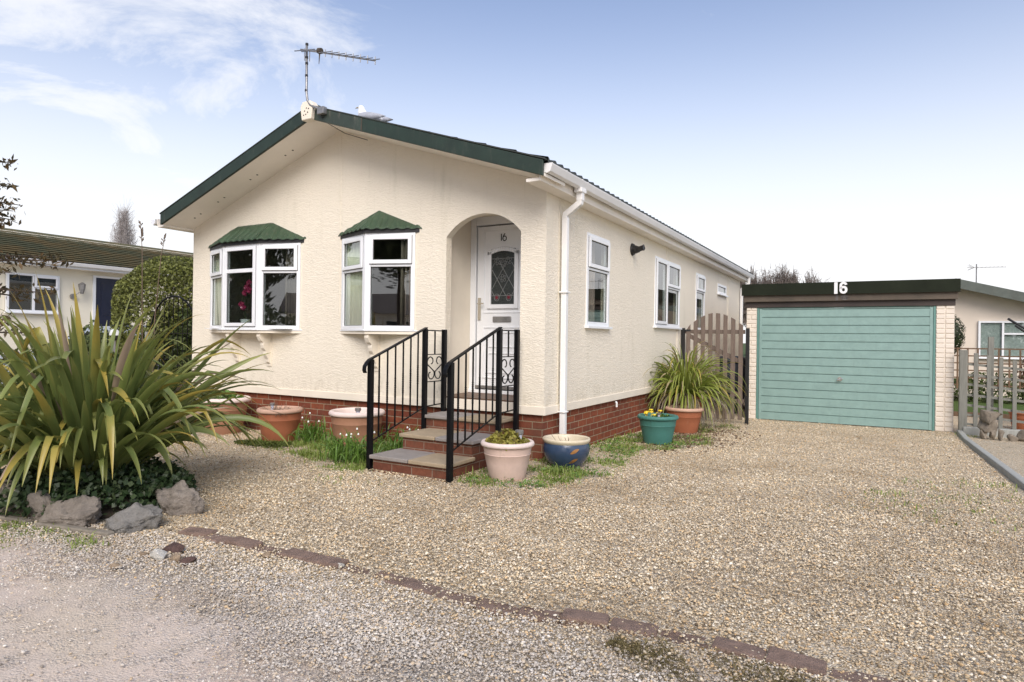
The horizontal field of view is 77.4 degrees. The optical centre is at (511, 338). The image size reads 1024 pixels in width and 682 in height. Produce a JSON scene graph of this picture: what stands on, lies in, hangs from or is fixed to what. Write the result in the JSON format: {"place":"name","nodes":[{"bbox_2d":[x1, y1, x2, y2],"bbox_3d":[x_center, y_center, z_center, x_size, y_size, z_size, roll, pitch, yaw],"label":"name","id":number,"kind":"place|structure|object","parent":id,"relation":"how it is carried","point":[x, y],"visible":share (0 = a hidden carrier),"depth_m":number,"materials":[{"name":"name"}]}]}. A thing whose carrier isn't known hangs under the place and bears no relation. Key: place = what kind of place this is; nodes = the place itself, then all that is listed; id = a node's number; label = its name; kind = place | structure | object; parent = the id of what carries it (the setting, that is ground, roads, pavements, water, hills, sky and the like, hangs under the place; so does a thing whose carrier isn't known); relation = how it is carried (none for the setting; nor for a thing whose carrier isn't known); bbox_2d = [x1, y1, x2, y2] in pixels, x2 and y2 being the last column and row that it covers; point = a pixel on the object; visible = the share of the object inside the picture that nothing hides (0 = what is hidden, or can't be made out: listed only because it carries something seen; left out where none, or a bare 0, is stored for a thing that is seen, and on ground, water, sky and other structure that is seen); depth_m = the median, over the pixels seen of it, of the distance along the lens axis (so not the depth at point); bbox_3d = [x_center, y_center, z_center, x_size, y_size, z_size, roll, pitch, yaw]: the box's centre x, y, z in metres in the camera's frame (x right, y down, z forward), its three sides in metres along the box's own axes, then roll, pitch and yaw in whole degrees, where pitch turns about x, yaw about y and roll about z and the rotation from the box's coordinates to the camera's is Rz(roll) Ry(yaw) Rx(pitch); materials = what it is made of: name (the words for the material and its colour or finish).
{"place":"outdoors","nodes":[
{"label":"outdoors","id":0,"kind":"place"},
{"bbox_2d":[0,351,17,391],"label":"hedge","id":1,"kind":"object","parent":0,"point":[10,374],"visible":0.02,"depth_m":8.37,"materials":[{"name":"green plant"}]},
{"bbox_2d":[0,325,190,382],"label":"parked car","id":2,"kind":"object","parent":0,"point":[108,327],"visible":0.02,"depth_m":12.29,"materials":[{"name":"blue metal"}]},
{"bbox_2d":[109,329,118,351],"bbox_3d":[-5.297,0.537,8.497,0.124,1.330,0.121,1,0,30],"label":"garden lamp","id":3,"kind":"object","parent":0,"point":[116,338],"visible":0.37,"depth_m":8.48,"materials":[{"name":"white plastic"}]},
{"bbox_2d":[0,343,1023,681],"bbox_3d":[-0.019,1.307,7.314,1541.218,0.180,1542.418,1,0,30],"label":"ground","id":4,"kind":"structure","parent":0,"point":[158,645],"depth_m":3.23,"materials":[{"name":"beige gravel"}]},
{"bbox_2d":[0,154,73,359],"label":"cedar tree","id":5,"kind":"object","parent":4,"relation":"on","point":[7,257],"visible":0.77,"depth_m":7.33,"materials":[{"name":"green plant"}]},
{"bbox_2d":[0,514,114,536],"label":"concrete edging","id":6,"kind":"object","parent":4,"relation":"on","point":[101,532],"visible":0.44,"depth_m":3.97,"materials":[{"name":"grey concrete"}]},
{"bbox_2d":[38,495,102,526],"bbox_3d":[-2.856,1.148,4.103,0.492,0.271,0.224,1,0,3],"label":"rock","id":7,"kind":"object","parent":4,"relation":"on","point":[83,510],"visible":0.73,"depth_m":4.05,"materials":[{"name":"grey stone"}]},
{"bbox_2d":[2,477,160,518],"bbox_3d":[-3.171,1.215,4.749,1.664,0.485,1.139,1,0,30],"label":"flower bed","id":8,"kind":"object","parent":4,"relation":"on","point":[109,509],"visible":0.01,"depth_m":4.28,"materials":[{"name":"soil"}]},
{"bbox_2d":[0,479,23,511],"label":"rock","id":9,"kind":"object","parent":8,"relation":"on","point":[4,484],"visible":0.22,"depth_m":4.28,"materials":[{"name":"grey stone"}]},
{"bbox_2d":[26,491,51,522],"bbox_3d":[-3.057,1.149,4.177,0.232,0.294,0.158,1,0,30],"label":"rock","id":10,"kind":"object","parent":8,"relation":"on","point":[36,500],"visible":0.41,"depth_m":4.13,"materials":[{"name":"grey stone"}]},
{"bbox_2d":[0,455,196,516],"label":"ivy","id":11,"kind":"object","parent":8,"relation":"in","point":[156,474],"visible":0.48,"depth_m":4.36,"materials":[{"name":"green plant"}]},
{"bbox_2d":[0,228,192,353],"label":"bungalow","id":12,"kind":"object","parent":4,"relation":"on","point":[95,271],"visible":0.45,"depth_m":14.68,"materials":[{"name":"white paint"}]},
{"bbox_2d":[4,272,59,314],"bbox_3d":[-10.335,-0.958,13.796,0.102,0.860,1.060,1,0,30],"label":"window","id":13,"kind":"structure","parent":12,"relation":"in","point":[29,306],"depth_m":13.78,"materials":[{"name":"white plastic"}]},
{"bbox_2d":[96,278,130,325],"bbox_3d":[-9.554,-0.281,15.285,0.046,2.270,0.810,1,0,30],"label":"front door","id":14,"kind":"structure","parent":12,"relation":"in","point":[104,286],"depth_m":15.09,"materials":[{"name":"blue paint"}]},
{"bbox_2d":[83,320,120,356],"bbox_3d":[-7.426,0.436,11.365,1.751,1.538,1.155,1,0,30],"label":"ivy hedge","id":15,"kind":"object","parent":4,"relation":"on","point":[86,336],"visible":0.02,"depth_m":11.26,"materials":[{"name":"green plant"}]},
{"bbox_2d":[108,563,119,568],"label":"stone","id":16,"kind":"object","parent":4,"relation":"on","point":[114,565],"visible":0.85,"depth_m":3.33,"materials":[{"name":"beige stone"}]},
{"bbox_2d":[107,200,139,244],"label":"poplar tree","id":17,"kind":"object","parent":4,"relation":"on","point":[124,232],"visible":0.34,"depth_m":59.78,"materials":[{"name":"grey plant"}]},
{"bbox_2d":[104,502,163,534],"bbox_3d":[-2.428,1.175,4.081,0.305,0.280,0.429,1,0,-39],"label":"rock","id":18,"kind":"object","parent":4,"relation":"on","point":[135,517],"visible":0.77,"depth_m":3.96,"materials":[{"name":"grey stone"}]},
{"bbox_2d":[138,220,143,340],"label":"dry stem","id":19,"kind":"object","parent":4,"relation":"on","point":[142,233],"visible":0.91,"depth_m":9.96,"materials":[{"name":"brown plant"}]},
{"bbox_2d":[140,551,149,558],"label":"stone","id":20,"kind":"object","parent":4,"relation":"on","point":[143,553],"visible":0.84,"depth_m":3.50,"materials":[{"name":"beige stone"}]},
{"bbox_2d":[0,275,289,514],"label":"flax plant","id":21,"kind":"object","parent":4,"relation":"on","point":[66,403],"visible":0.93,"depth_m":4.43,"materials":[{"name":"green plant"}]},
{"bbox_2d":[108,255,192,370],"bbox_3d":[-5.978,-0.101,11.476,2.304,2.795,1.945,1,0,30],"label":"clipped hedge","id":22,"kind":"object","parent":4,"relation":"on","point":[132,280],"visible":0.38,"depth_m":10.73,"materials":[{"name":"green plant"}]},
{"bbox_2d":[149,549,167,561],"bbox_3d":[-1.910,1.179,3.475,0.102,0.078,0.079,1,0,15],"label":"stone","id":23,"kind":"object","parent":4,"relation":"on","point":[157,554],"visible":0.94,"depth_m":3.44,"materials":[{"name":"white stone"}]},
{"bbox_2d":[153,233,165,370],"bbox_3d":[-5.348,-0.194,9.690,0.208,2.793,0.056,1,0,5],"label":"dry stem","id":24,"kind":"object","parent":4,"relation":"on","point":[164,237],"visible":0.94,"depth_m":9.68,"materials":[{"name":"brown plant"}]},
{"bbox_2d":[145,295,192,387],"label":"arched gate","id":25,"kind":"structure","parent":4,"relation":"on","point":[173,333],"depth_m":9.67,"materials":[{"name":"black gloss painted metal"}]},
{"bbox_2d":[144,306,194,389],"bbox_3d":[-5.432,0.355,10.736,2.045,1.781,0.990,1,0,30],"label":"ivy hedge","id":26,"kind":"object","parent":4,"relation":"on","point":[179,327],"visible":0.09,"depth_m":10.35,"materials":[{"name":"green plant"}]},
{"bbox_2d":[162,542,184,554],"bbox_3d":[-1.910,1.185,3.597,0.165,0.061,0.071,1,0,20],"label":"stone","id":27,"kind":"object","parent":4,"relation":"on","point":[174,547],"visible":0.8,"depth_m":3.57,"materials":[{"name":"brown stone"}]},
{"bbox_2d":[169,553,180,562],"bbox_3d":[-1.825,1.187,3.449,0.091,0.048,0.051,1,0,30],"label":"stone","id":28,"kind":"object","parent":4,"relation":"on","point":[176,557],"visible":0.9,"depth_m":3.43,"materials":[{"name":"beige stone"}]},
{"bbox_2d":[155,480,204,515],"bbox_3d":[-2.302,1.117,4.347,0.410,0.275,0.194,1,0,18],"label":"rock","id":29,"kind":"object","parent":4,"relation":"on","point":[180,497],"visible":0.88,"depth_m":4.30,"materials":[{"name":"grey stone"}]},
{"bbox_2d":[179,556,196,565],"bbox_3d":[-1.735,1.191,3.416,0.091,0.048,0.057,1,0,-11],"label":"stone","id":30,"kind":"object","parent":4,"relation":"on","point":[188,560],"visible":0.98,"depth_m":3.40,"materials":[{"name":"brown stone"}]},
{"bbox_2d":[204,395,250,434],"bbox_3d":[-3.706,0.987,8.209,0.653,0.470,0.653,1,0,30],"label":"plant pot","id":31,"kind":"object","parent":4,"relation":"on","point":[221,430],"visible":0.45,"depth_m":8.01,"materials":[{"name":"brown ceramic"}]},
{"bbox_2d":[210,390,243,398],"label":"seedlings","id":32,"kind":"object","parent":31,"relation":"in","point":[229,396],"visible":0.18,"depth_m":8.27,"materials":[{"name":"green plant"}]},
{"bbox_2d":[234,438,291,446],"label":"moss","id":33,"kind":"object","parent":4,"relation":"on","point":[266,443],"visible":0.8,"depth_m":7.17,"materials":[{"name":"green plant"}]},
{"bbox_2d":[262,552,270,557],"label":"stone","id":34,"kind":"object","parent":4,"relation":"on","point":[265,554],"visible":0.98,"depth_m":3.52,"materials":[{"name":"beige stone"}]},
{"bbox_2d":[256,406,302,441],"bbox_3d":[-2.732,1.017,7.515,0.519,0.400,0.519,1,0,30],"label":"plant pot","id":35,"kind":"object","parent":4,"relation":"on","point":[285,426],"visible":0.82,"depth_m":7.33,"materials":[{"name":"ceramic"}]},
{"bbox_2d":[257,399,305,415],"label":"withered plant","id":36,"kind":"object","parent":35,"relation":"in","point":[275,408],"visible":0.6,"depth_m":7.43,"materials":[{"name":"beige plant"}]},
{"bbox_2d":[286,412,332,442],"bbox_3d":[-2.318,1.030,7.404,0.673,0.356,0.690,1,0,-25],"label":"snowflake plant","id":37,"kind":"object","parent":4,"relation":"on","point":[311,433],"visible":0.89,"depth_m":7.34,"materials":[{"name":"green plant"}]},
{"bbox_2d":[306,426,395,466],"bbox_3d":[-1.576,1.043,6.303,0.791,0.342,0.922,1,0,-31],"label":"snowflake plant","id":38,"kind":"object","parent":4,"relation":"on","point":[351,449],"visible":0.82,"depth_m":6.24,"materials":[{"name":"green plant"}]},
{"bbox_2d":[329,407,384,447],"bbox_3d":[-1.724,1.007,7.103,0.613,0.420,0.613,1,0,30],"label":"plant pot","id":39,"kind":"object","parent":4,"relation":"on","point":[350,419],"visible":0.68,"depth_m":6.87,"materials":[{"name":"pink ceramic"}]},
{"bbox_2d":[364,424,418,451],"bbox_3d":[-1.093,1.040,6.732,0.819,0.361,0.995,1,0,30],"label":"snowflake plant","id":40,"kind":"object","parent":4,"relation":"on","point":[398,444],"visible":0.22,"depth_m":6.58,"materials":[{"name":"green plant"}]},
{"bbox_2d":[0,517,839,681],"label":"road gravel","id":41,"kind":"structure","parent":4,"relation":"on","point":[356,640],"depth_m":2.65,"materials":[{"name":"grey gravel"}]},
{"bbox_2d":[369,411,512,481],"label":"front steps","id":42,"kind":"structure","parent":4,"relation":"on","point":[421,453],"depth_m":5.92,"materials":[{"name":"brick"}]},
{"bbox_2d":[362,327,446,470],"bbox_3d":[-1.043,0.599,6.379,0.046,1.432,1.271,1,0,30],"label":"handrail","id":43,"kind":"object","parent":42,"relation":"attached to","point":[368,364],"visible":0.98,"depth_m":6.41,"materials":[{"name":"black metal"}]},
{"bbox_2d":[151,100,754,460],"bbox_3d":[0.436,-0.573,12.281,6.213,4.210,11.446,1,0,30],"label":"park home","id":44,"kind":"object","parent":4,"relation":"on","point":[350,255],"visible":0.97,"depth_m":7.65,"materials":[{"name":"beige paint"}]},
{"bbox_2d":[238,276,251,321],"bbox_3d":[-3.535,-0.481,8.558,0.247,0.692,0.145,1,0,30],"label":"potted orchid","id":45,"kind":"object","parent":44,"relation":"on","point":[247,290],"visible":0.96,"depth_m":8.52,"materials":[{"name":"pink plant"}]},
{"bbox_2d":[208,223,305,365],"bbox_3d":[-3.503,-0.580,8.450,1.950,1.880,0.346,1,0,30],"label":"bay window","id":46,"kind":"structure","parent":44,"relation":"in","point":[267,235],"depth_m":8.23,"materials":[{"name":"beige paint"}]},
{"bbox_2d":[294,43,379,139],"bbox_3d":[-1.845,-2.854,7.220,1.137,1.046,0.679,1,0,30],"label":"tv aerial","id":47,"kind":"object","parent":44,"relation":"attached to","point":[321,110],"visible":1,"depth_m":7.21,"materials":[{"name":"metal"}]},
{"bbox_2d":[355,105,392,121],"bbox_3d":[-1.776,-2.853,8.121,0.529,0.260,0.163,1,0,24],"label":"gull","id":48,"kind":"object","parent":44,"relation":"on","point":[362,111],"visible":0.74,"depth_m":8.08,"materials":[{"name":"white"}]},
{"bbox_2d":[338,211,421,370],"bbox_3d":[-1.624,-0.555,7.374,1.280,1.877,0.337,1,0,30],"label":"bay window","id":49,"kind":"structure","parent":44,"relation":"in","point":[358,261],"depth_m":7.28,"materials":[{"name":"beige paint"}]},
{"bbox_2d":[475,224,520,389],"bbox_3d":[-0.039,-0.356,7.321,0.873,1.900,0.113,1,0,30],"label":"front door","id":50,"kind":"structure","parent":44,"relation":"in","point":[499,247],"depth_m":7.40,"materials":[{"name":"white plastic"}]},
{"bbox_2d":[584,232,612,328],"bbox_3d":[0.952,-0.675,7.610,0.249,1.165,0.765,1,0,30],"label":"window","id":51,"kind":"structure","parent":44,"relation":"in","point":[592,268],"depth_m":7.75,"materials":[{"name":"white plastic"}]},
{"bbox_2d":[653,256,681,329],"bbox_3d":[2.462,-0.687,10.111,0.100,1.075,1.445,1,0,30],"label":"window","id":52,"kind":"structure","parent":44,"relation":"in","point":[663,324],"depth_m":10.04,"materials":[{"name":"white plastic"}]},
{"bbox_2d":[695,273,705,329],"bbox_3d":[3.522,-0.658,11.972,0.100,1.080,0.750,1,0,30],"label":"window","id":53,"kind":"structure","parent":44,"relation":"in","point":[701,291],"depth_m":12.08,"materials":[{"name":"white plastic"}]},
{"bbox_2d":[717,283,727,296],"bbox_3d":[4.444,-1.037,13.671,0.188,0.305,0.930,1,0,30],"label":"window","id":54,"kind":"structure","parent":44,"relation":"in","point":[721,289],"depth_m":13.66,"materials":[{"name":"white plastic"}]},
{"bbox_2d":[443,327,519,483],"bbox_3d":[-0.257,0.607,5.870,0.046,1.436,1.258,1,0,30],"label":"handrail","id":55,"kind":"object","parent":4,"relation":"on","point":[449,370],"visible":0.96,"depth_m":5.89,"materials":[{"name":"black metal"}]},
{"bbox_2d":[481,439,534,480],"bbox_3d":[-0.041,1.070,5.643,0.476,0.335,0.476,1,0,30],"label":"plant pot","id":56,"kind":"object","parent":4,"relation":"on","point":[510,463],"visible":0.8,"depth_m":5.48,"materials":[{"name":"pink plastic"}]},
{"bbox_2d":[481,428,529,450],"bbox_3d":[-0.034,0.876,5.646,0.466,0.181,0.461,1,0,30],"label":"sedum","id":57,"kind":"object","parent":56,"relation":"on","point":[509,436],"visible":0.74,"depth_m":5.59,"materials":[{"name":"yellow plant"}]},
{"bbox_2d":[515,429,523,439],"bbox_3d":[0.062,0.900,5.609,0.078,0.188,0.078,1,0,30],"label":"solar light","id":58,"kind":"object","parent":56,"relation":"in","point":[520,432],"visible":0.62,"depth_m":5.58,"materials":[{"name":"plastic"}]},
{"bbox_2d":[0,421,1022,554],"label":"grass","id":59,"kind":"structure","parent":4,"relation":"on","point":[307,453],"depth_m":5.85,"materials":[{"name":"green plant"}]},
{"bbox_2d":[163,526,901,681],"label":"brick edging","id":60,"kind":"object","parent":4,"relation":"on","point":[798,661],"visible":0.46,"depth_m":2.79,"materials":[{"name":"brown brick"}]},
{"bbox_2d":[542,434,589,467],"bbox_3d":[0.526,1.103,6.195,0.464,0.285,0.464,1,0,30],"label":"plant pot","id":61,"kind":"object","parent":4,"relation":"on","point":[574,450],"visible":0.92,"depth_m":6.03,"materials":[{"name":"blue ceramic"}]},
{"bbox_2d":[459,432,705,489],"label":"weeds","id":62,"kind":"object","parent":4,"relation":"on","point":[588,469],"visible":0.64,"depth_m":6.41,"materials":[{"name":"green plant"}]},
{"bbox_2d":[637,413,678,444],"bbox_3d":[1.756,1.103,7.698,0.488,0.360,0.488,1,0,30],"label":"plant pot","id":63,"kind":"object","parent":4,"relation":"on","point":[657,430],"visible":0.88,"depth_m":7.53,"materials":[{"name":"teal plastic"}]},
{"bbox_2d":[644,409,671,416],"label":"primula","id":64,"kind":"object","parent":63,"relation":"in","point":[654,415],"visible":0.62,"depth_m":7.68,"materials":[{"name":"yellow plant"}]},
{"bbox_2d":[665,405,703,433],"bbox_3d":[2.415,1.149,8.956,0.533,0.370,0.533,1,0,30],"label":"plant pot","id":65,"kind":"object","parent":4,"relation":"on","point":[688,421],"visible":0.77,"depth_m":8.77,"materials":[{"name":"ceramic"}]},
{"bbox_2d":[668,396,704,406],"bbox_3d":[2.592,1.105,9.569,0.583,0.500,0.583,1,0,30],"label":"plant pot","id":66,"kind":"object","parent":65,"relation":"in","point":[700,403],"visible":0.1,"depth_m":9.38,"materials":[{"name":"ceramic"}]},
{"bbox_2d":[643,340,745,429],"bbox_3d":[2.535,0.670,9.575,1.921,1.371,1.937,1,0,30],"label":"flax plant","id":67,"kind":"object","parent":65,"relation":"in","point":[690,382],"visible":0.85,"depth_m":9.29,"materials":[{"name":"green plant"}]},
{"bbox_2d":[612,426,768,453],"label":"leaf litter","id":68,"kind":"object","parent":4,"relation":"on","point":[696,439],"visible":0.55,"depth_m":8.11,"materials":[{"name":"brown plant"}]},
{"bbox_2d":[602,634,819,681],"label":"dry grass","id":69,"kind":"structure","parent":4,"relation":"on","point":[622,642],"depth_m":2.41,"materials":[{"name":"beige plant"}]},
{"bbox_2d":[681,313,749,425],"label":"garden gate","id":70,"kind":"structure","parent":4,"relation":"on","point":[710,332],"depth_m":10.45,"materials":[{"name":"brown wood"}]},
{"bbox_2d":[739,265,746,325],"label":"bare tree","id":71,"kind":"object","parent":4,"relation":"on","point":[744,309],"visible":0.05,"depth_m":59.50,"materials":[{"name":"brown plant"}]},
{"bbox_2d":[741,262,766,326],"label":"bare tree","id":72,"kind":"object","parent":4,"relation":"on","point":[754,280],"visible":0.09,"depth_m":59.72,"materials":[{"name":"brown plant"}]},
{"bbox_2d":[760,266,777,308],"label":"bare tree","id":73,"kind":"object","parent":4,"relation":"on","point":[767,280],"visible":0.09,"depth_m":59.73,"materials":[{"name":"brown plant"}]},
{"bbox_2d":[767,263,792,308],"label":"bare tree","id":74,"kind":"object","parent":4,"relation":"on","point":[784,276],"visible":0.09,"depth_m":59.67,"materials":[{"name":"brown plant"}]},
{"bbox_2d":[782,266,800,282],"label":"bare tree","id":75,"kind":"object","parent":4,"relation":"on","point":[794,278],"visible":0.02,"depth_m":59.56,"materials":[{"name":"brown plant"}]},
{"bbox_2d":[799,268,829,282],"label":"bare tree","id":76,"kind":"object","parent":4,"relation":"on","point":[810,280],"visible":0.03,"depth_m":59.72,"materials":[{"name":"brown plant"}]},
{"bbox_2d":[742,278,960,431],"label":"garage","id":77,"kind":"structure","parent":4,"relation":"on","point":[832,352],"depth_m":10.42,"materials":[{"name":"brick"}]},
{"bbox_2d":[758,307,932,429],"bbox_3d":[5.413,0.458,10.517,2.536,1.917,0.097,1,0,29],"label":"garage door","id":78,"kind":"structure","parent":77,"relation":"in","point":[850,366],"depth_m":10.48,"materials":[{"name":"teal paint"}]},
{"bbox_2d":[866,278,1023,398],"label":"bungalow","id":79,"kind":"object","parent":4,"relation":"on","point":[983,312],"visible":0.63,"depth_m":16.00,"materials":[{"name":"white paint"}]},
{"bbox_2d":[967,264,998,281],"bbox_3d":[11.845,-1.564,15.946,0.790,0.600,0.248,1,0,30],"label":"tv aerial","id":80,"kind":"object","parent":79,"relation":"attached to","point":[972,267],"visible":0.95,"depth_m":16.04,"materials":[{"name":"metal"}]},
{"bbox_2d":[978,321,1023,359],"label":"window","id":81,"kind":"structure","parent":79,"relation":"in","point":[1005,334],"depth_m":15.91,"materials":[{"name":"white plastic"}]},
{"bbox_2d":[954,316,965,353],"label":"topiary","id":82,"kind":"object","parent":4,"relation":"on","point":[957,332],"visible":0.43,"depth_m":15.43,"materials":[{"name":"green plant"}]},
{"bbox_2d":[953,347,1023,418],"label":"lattice fence","id":83,"kind":"object","parent":4,"relation":"on","point":[1005,416],"visible":0.34,"depth_m":11.67,"materials":[{"name":"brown wood"}]},
{"bbox_2d":[954,372,1023,404],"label":"hedge","id":84,"kind":"object","parent":4,"relation":"on","point":[1008,392],"visible":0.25,"depth_m":14.91,"materials":[{"name":"green plant"}]},
{"bbox_2d":[956,430,1023,489],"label":"timber edging","id":85,"kind":"object","parent":4,"relation":"on","point":[1013,476],"visible":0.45,"depth_m":6.74,"materials":[{"name":"grey wood"}]},
{"bbox_2d":[958,337,1023,437],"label":"trellis fence","id":86,"kind":"object","parent":4,"relation":"on","point":[963,414],"visible":0.66,"depth_m":9.50,"materials":[{"name":"grey wood"}]},
{"bbox_2d":[977,409,1004,440],"bbox_3d":[6.840,1.247,9.128,0.270,0.461,0.280,1,0,-5],"label":"stone ornament","id":87,"kind":"object","parent":4,"relation":"on","point":[987,422],"visible":0.98,"depth_m":9.06,"materials":[{"name":"beige stone"}]},
{"bbox_2d":[1007,434,1018,440],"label":"stone","id":88,"kind":"object","parent":4,"relation":"on","point":[1011,437],"visible":0.99,"depth_m":8.99,"materials":[{"name":"beige stone"}]},
{"bbox_2d":[1007,318,1023,331],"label":"rotary dryer","id":89,"kind":"object","parent":4,"relation":"on","point":[1017,324],"visible":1,"depth_m":7.48,"materials":[{"name":"metal"}]},
{"bbox_2d":[1008,410,1023,429],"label":"plant pot","id":90,"kind":"object","parent":4,"relation":"on","point":[1020,417],"visible":0.48,"depth_m":10.06,"materials":[{"name":"ceramic"}]},
{"bbox_2d":[1016,429,1023,440],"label":"stone","id":91,"kind":"object","parent":4,"relation":"on","point":[1020,435],"visible":1,"depth_m":8.98,"materials":[{"name":"beige stone"}]},
{"bbox_2d":[1017,356,1023,387],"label":"russet shrub","id":92,"kind":"object","parent":4,"relation":"on","point":[1018,376],"visible":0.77,"depth_m":10.52,"materials":[{"name":"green plant"}]},
{"bbox_2d":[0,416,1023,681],"bbox_3d":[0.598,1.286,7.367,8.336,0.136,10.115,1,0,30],"label":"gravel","id":93,"kind":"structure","parent":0,"point":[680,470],"depth_m":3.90,"materials":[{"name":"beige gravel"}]},
{"bbox_2d":[0,0,1023,342],"label":"sky","id":94,"kind":"structure","parent":0,"point":[842,140],"materials":[{"name":"blue"}]},
{"bbox_2d":[719,356,744,413],"bbox_3d":[4.167,0.880,12.127,0.580,1.100,0.580,1,0,30],"label":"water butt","id":95,"kind":"object","parent":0,"point":[736,380],"visible":0.21,"depth_m":11.92,"materials":[{"name":"black plastic"}]}
]}

